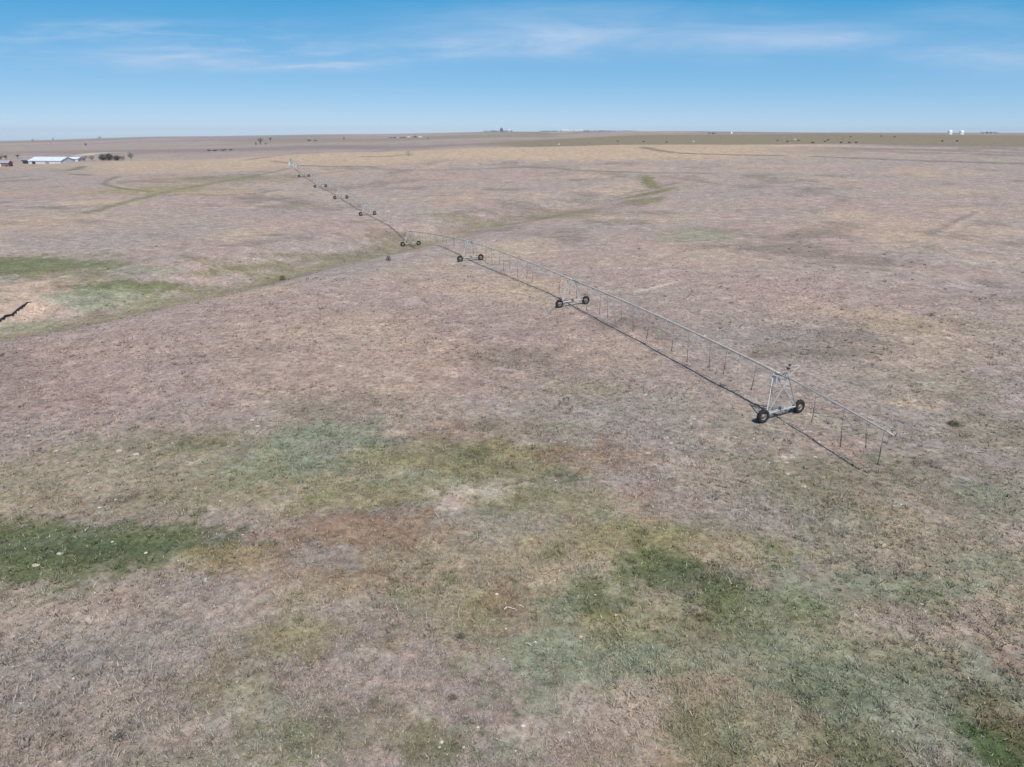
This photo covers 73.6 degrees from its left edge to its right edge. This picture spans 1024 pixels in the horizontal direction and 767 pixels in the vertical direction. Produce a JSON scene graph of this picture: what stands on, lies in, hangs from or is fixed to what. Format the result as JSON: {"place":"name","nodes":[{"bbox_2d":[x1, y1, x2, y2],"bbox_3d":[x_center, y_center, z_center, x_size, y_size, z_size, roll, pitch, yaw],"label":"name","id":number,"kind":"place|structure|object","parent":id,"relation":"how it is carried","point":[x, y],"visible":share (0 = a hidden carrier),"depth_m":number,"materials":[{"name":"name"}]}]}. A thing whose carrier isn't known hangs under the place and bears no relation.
{"place":"outdoors","nodes":[
{"label":"outdoors","id":0,"kind":"place"},
{"bbox_2d":[0,131,1023,766],"bbox_3d":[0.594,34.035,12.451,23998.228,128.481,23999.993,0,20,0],"label":"ground","id":1,"kind":"structure","parent":0,"point":[166,221],"depth_m":63.19,"materials":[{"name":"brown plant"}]},
{"bbox_2d":[0,160,12,166],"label":"barn","id":2,"kind":"structure","parent":1,"relation":"on","point":[5,163],"depth_m":434.78,"materials":[{"name":"red paint"}]},
{"bbox_2d":[0,299,30,323],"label":"gully bank","id":3,"kind":"structure","parent":1,"relation":"on","point":[12,308],"depth_m":113.12,"materials":[{"name":"soil"}]},
{"bbox_2d":[21,159,28,163],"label":"shed","id":4,"kind":"structure","parent":1,"relation":"on","point":[24,161],"depth_m":482.37,"materials":[{"name":"metal"}]},
{"bbox_2d":[27,157,75,163],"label":"shed","id":5,"kind":"structure","parent":1,"relation":"on","point":[47,160],"depth_m":477.24,"materials":[{"name":"metal"}]},
{"bbox_2d":[69,157,83,161],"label":"shed","id":6,"kind":"structure","parent":1,"relation":"on","point":[78,159],"depth_m":509.03,"materials":[{"name":"white metal"}]},
{"bbox_2d":[101,154,112,160],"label":"evergreen tree","id":7,"kind":"object","parent":1,"relation":"on","point":[108,157],"visible":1,"depth_m":510.60,"materials":[{"name":"green plant"}]},
{"bbox_2d":[106,728,125,743],"bbox_3d":[-16.727,14.897,28.934,0.776,0.263,0.738,0,20,0],"label":"shrub","id":8,"kind":"object","parent":1,"relation":"on","point":[113,736],"visible":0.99,"depth_m":28.90,"materials":[{"name":"green plant"}]},
{"bbox_2d":[112,155,123,159],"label":"evergreen tree","id":9,"kind":"object","parent":1,"relation":"on","point":[116,157],"visible":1,"depth_m":507.01,"materials":[{"name":"green plant"}]},
{"bbox_2d":[447,692,458,703],"bbox_3d":[-2.700,14.223,30.974,0.598,0.227,0.604,0,20,0],"label":"shrub","id":10,"kind":"object","parent":1,"relation":"on","point":[452,697],"visible":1,"depth_m":30.98,"materials":[{"name":"green plant"}]},
{"bbox_2d":[454,631,466,641],"bbox_3d":[-2.657,12.816,34.669,0.641,0.288,0.634,11,23,27],"label":"shrub","id":11,"kind":"object","parent":1,"relation":"on","point":[460,635],"visible":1,"depth_m":34.63,"materials":[{"name":"green plant"}]},
{"bbox_2d":[288,159,900,464],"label":"irrigation machine","id":12,"kind":"object","parent":1,"relation":"on","point":[798,406],"visible":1,"depth_m":77.68,"materials":[{"name":"metal"}]},
{"bbox_2d":[947,420,960,426],"bbox_3d":[38.931,3.483,60.211,1.082,0.430,1.119,0,20,0],"label":"shrub","id":13,"kind":"object","parent":1,"relation":"on","point":[953,423],"visible":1,"depth_m":60.09,"materials":[{"name":"green plant"}]},
{"bbox_2d":[0,0,1023,140],"label":"sky","id":14,"kind":"structure","parent":0,"point":[70,69],"materials":[{"name":"blue"}]}
]}

